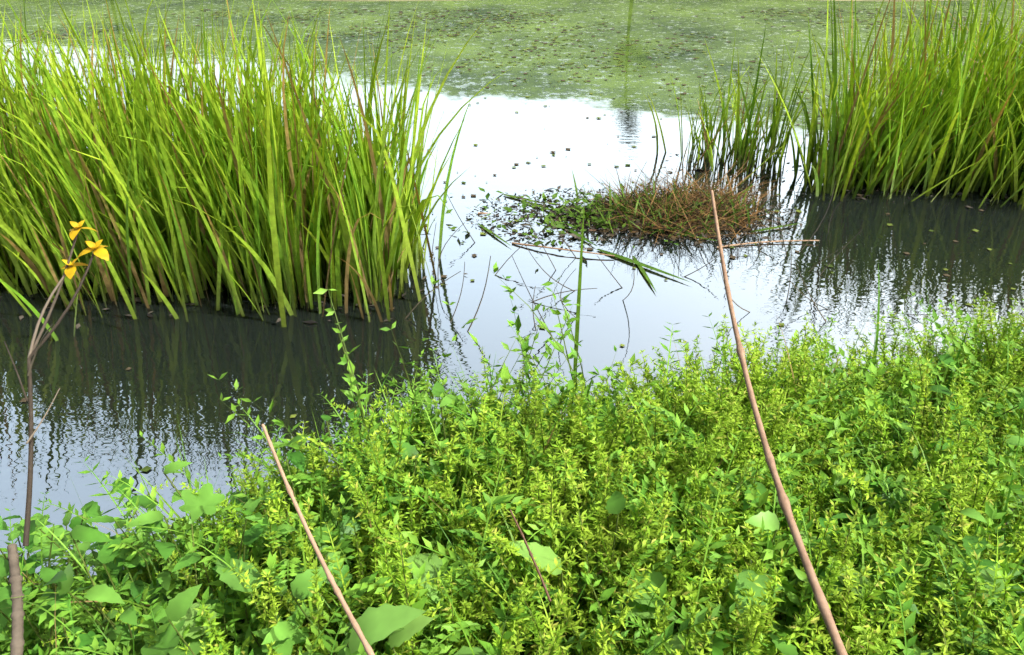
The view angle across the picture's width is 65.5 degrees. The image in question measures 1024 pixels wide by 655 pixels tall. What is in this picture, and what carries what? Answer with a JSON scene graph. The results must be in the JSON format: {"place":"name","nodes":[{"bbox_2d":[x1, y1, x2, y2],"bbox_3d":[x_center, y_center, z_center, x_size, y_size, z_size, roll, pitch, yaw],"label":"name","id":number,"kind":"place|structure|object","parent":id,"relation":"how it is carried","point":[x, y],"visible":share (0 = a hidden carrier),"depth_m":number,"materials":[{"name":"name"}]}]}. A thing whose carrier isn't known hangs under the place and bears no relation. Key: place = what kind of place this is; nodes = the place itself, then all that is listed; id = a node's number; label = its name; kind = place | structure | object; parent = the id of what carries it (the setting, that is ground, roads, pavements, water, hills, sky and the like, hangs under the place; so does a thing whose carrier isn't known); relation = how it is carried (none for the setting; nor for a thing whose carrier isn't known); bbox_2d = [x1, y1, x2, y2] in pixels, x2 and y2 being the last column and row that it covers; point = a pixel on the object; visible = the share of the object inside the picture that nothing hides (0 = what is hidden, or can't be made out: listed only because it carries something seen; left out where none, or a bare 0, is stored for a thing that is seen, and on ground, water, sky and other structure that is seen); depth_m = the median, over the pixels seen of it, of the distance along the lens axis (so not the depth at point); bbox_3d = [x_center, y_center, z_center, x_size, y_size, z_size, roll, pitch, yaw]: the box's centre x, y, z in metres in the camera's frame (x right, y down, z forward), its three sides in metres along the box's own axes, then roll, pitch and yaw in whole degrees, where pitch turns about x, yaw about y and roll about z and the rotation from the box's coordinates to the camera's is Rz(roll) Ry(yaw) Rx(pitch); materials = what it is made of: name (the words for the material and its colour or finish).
{"place":"outdoors","nodes":[
{"label":"outdoors","id":0,"kind":"place"},
{"bbox_2d":[0,0,1023,578],"bbox_3d":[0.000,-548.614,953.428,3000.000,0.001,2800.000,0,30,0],"label":"pond water","id":1,"kind":"structure","parent":0,"point":[108,406],"depth_m":3.75,"materials":[{"name":"grey liquid"}]},
{"bbox_2d":[0,0,512,340],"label":"reed clump","id":2,"kind":"object","parent":1,"relation":"on","point":[230,200],"visible":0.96,"depth_m":3.23,"materials":[{"name":"green plant"}]},
{"bbox_2d":[0,150,1008,328],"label":"dead leaves","id":3,"kind":"object","parent":1,"relation":"on","point":[137,299],"visible":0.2,"depth_m":3.44,"materials":[{"name":"brown plant"}]},
{"bbox_2d":[3,8,1022,471],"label":"floating specks","id":4,"kind":"object","parent":1,"relation":"on","point":[145,468],"visible":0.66,"depth_m":8.25,"materials":[{"name":"green plant"}]},
{"bbox_2d":[529,194,759,243],"bbox_3d":[0.781,-0.612,4.259,2.000,0.124,1.600,0,30,0],"label":"island mound","id":5,"kind":"object","parent":1,"relation":"in","point":[656,233],"visible":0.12,"depth_m":4.09,"materials":[{"name":"brown soil"}]},
{"bbox_2d":[424,171,798,292],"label":"green island leaves","id":6,"kind":"object","parent":5,"relation":"on","point":[601,220],"visible":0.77,"depth_m":4.11,"materials":[{"name":"green plant"}]},
{"bbox_2d":[466,185,801,249],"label":"island litter","id":7,"kind":"object","parent":5,"relation":"on","point":[591,227],"visible":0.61,"depth_m":4.12,"materials":[{"name":"brown plant"}]},
{"bbox_2d":[559,152,801,247],"bbox_3d":[0.911,-0.695,4.173,1.285,0.312,1.200,11,32,18],"label":"thatch","id":8,"kind":"object","parent":5,"relation":"on","point":[697,195],"visible":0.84,"depth_m":4.15,"materials":[{"name":"brown plant"}]},
{"bbox_2d":[478,198,818,255],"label":"floating stalks","id":9,"kind":"object","parent":1,"relation":"on","point":[614,255],"visible":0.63,"depth_m":3.88,"materials":[{"name":"plant"}]},
{"bbox_2d":[405,84,931,335],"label":"plant stems","id":10,"kind":"object","parent":1,"relation":"on","point":[533,300],"visible":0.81,"depth_m":3.44,"materials":[{"name":"green plant"}]},
{"bbox_2d":[643,22,891,184],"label":"reed clump","id":11,"kind":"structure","parent":1,"relation":"on","point":[743,147],"depth_m":4.85,"materials":[{"name":"green plant"}]},
{"bbox_2d":[749,0,1023,209],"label":"reed clump","id":12,"kind":"object","parent":1,"relation":"on","point":[960,131],"visible":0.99,"depth_m":4.39,"materials":[{"name":"green plant"}]},
{"bbox_2d":[312,0,952,1],"bbox_3d":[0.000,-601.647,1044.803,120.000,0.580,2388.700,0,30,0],"label":"shore ground","id":13,"kind":"structure","parent":0,"point":[465,0],"depth_m":11.05,"materials":[{"name":"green plant"}]},
{"bbox_2d":[305,450,1018,654],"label":"bank ground","id":14,"kind":"structure","parent":0,"point":[579,619],"depth_m":1.73,"materials":[{"name":"soil"}]},
{"bbox_2d":[7,543,24,654],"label":"dry stalk","id":15,"kind":"object","parent":14,"relation":"on","point":[15,580],"visible":1,"depth_m":1.26,"materials":[{"name":"brown plant"}]},
{"bbox_2d":[261,424,374,654],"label":"dry reed stalk","id":16,"kind":"object","parent":14,"relation":"on","point":[352,619],"visible":1,"depth_m":1.17,"materials":[{"name":"beige plant"}]},
{"bbox_2d":[8,494,933,649],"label":"broad weed stalks","id":17,"kind":"object","parent":14,"relation":"on","point":[34,600],"visible":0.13,"depth_m":1.53,"materials":[{"name":"green plant"}]},
{"bbox_2d":[207,261,749,499],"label":"tall weed shoots","id":18,"kind":"object","parent":14,"relation":"on","point":[504,375],"depth_m":1.86,"materials":[{"name":"green plant"}]},
{"bbox_2d":[0,459,1001,654],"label":"broad weed","id":19,"kind":"object","parent":14,"relation":"on","point":[206,500],"visible":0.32,"depth_m":1.50,"materials":[{"name":"green plant"}]},
{"bbox_2d":[0,291,1023,654],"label":"pinnate weed","id":20,"kind":"object","parent":14,"relation":"on","point":[358,591],"visible":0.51,"depth_m":1.53,"materials":[{"name":"green plant"}]},
{"bbox_2d":[0,331,1023,654],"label":"leafy weed","id":21,"kind":"object","parent":14,"relation":"on","point":[716,647],"visible":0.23,"depth_m":1.51,"materials":[{"name":"green plant"}]},
{"bbox_2d":[0,354,1023,654],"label":"nettle weed","id":22,"kind":"object","parent":14,"relation":"on","point":[178,604],"visible":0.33,"depth_m":1.46,"materials":[{"name":"green plant"}]},
{"bbox_2d":[0,288,1023,654],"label":"stems","id":23,"kind":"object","parent":14,"relation":"on","point":[312,620],"depth_m":1.60,"materials":[{"name":"green plant"}]},
{"bbox_2d":[0,354,1023,654],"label":"nettle stalks","id":24,"kind":"object","parent":14,"relation":"on","point":[70,558],"visible":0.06,"depth_m":1.48,"materials":[{"name":"green plant"}]},
{"bbox_2d":[1,332,1023,654],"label":"fine bank grass","id":25,"kind":"structure","parent":14,"relation":"on","point":[599,546],"depth_m":1.50,"materials":[{"name":"green plant"}]},
{"bbox_2d":[22,292,1023,654],"bbox_3d":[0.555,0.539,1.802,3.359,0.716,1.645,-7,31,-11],"label":"lime weed","id":26,"kind":"object","parent":14,"relation":"on","point":[591,591],"visible":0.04,"depth_m":1.59,"materials":[{"name":"green plant"}]},
{"bbox_2d":[4,220,108,545],"bbox_3d":[-0.798,0.087,1.409,0.139,0.445,0.383,0,30,0],"label":"flower","id":27,"kind":"object","parent":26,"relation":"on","point":[33,350],"depth_m":1.41,"materials":[{"name":"yellow plant"}]},
{"bbox_2d":[509,510,551,601],"bbox_3d":[0.030,0.359,1.259,0.007,0.083,0.133,-15,33,-24],"label":"dry stalk","id":28,"kind":"object","parent":14,"relation":"on","point":[536,566],"visible":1,"depth_m":1.26,"materials":[{"name":"beige plant"}]},
{"bbox_2d":[41,314,1023,654],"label":"leaves","id":29,"kind":"object","parent":14,"relation":"on","point":[707,586],"visible":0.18,"depth_m":1.43,"materials":[{"name":"green plant"}]},
{"bbox_2d":[168,531,1023,654],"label":"broad leaves","id":30,"kind":"object","parent":14,"relation":"on","point":[383,621],"visible":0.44,"depth_m":1.34,"materials":[{"name":"green plant"}]},
{"bbox_2d":[211,564,1019,654],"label":"big pale weed stalks","id":31,"kind":"object","parent":14,"relation":"on","point":[968,583],"visible":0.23,"depth_m":1.38,"materials":[{"name":"green plant"}]},
{"bbox_2d":[573,198,879,382],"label":"tall bank blades","id":32,"kind":"object","parent":14,"relation":"on","point":[577,323],"visible":0.64,"depth_m":2.22,"materials":[{"name":"green plant"}]},
{"bbox_2d":[710,190,847,654],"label":"dry reed stalk","id":33,"kind":"object","parent":14,"relation":"on","point":[818,593],"visible":1,"depth_m":1.22,"materials":[{"name":"brown plant"}]}
]}

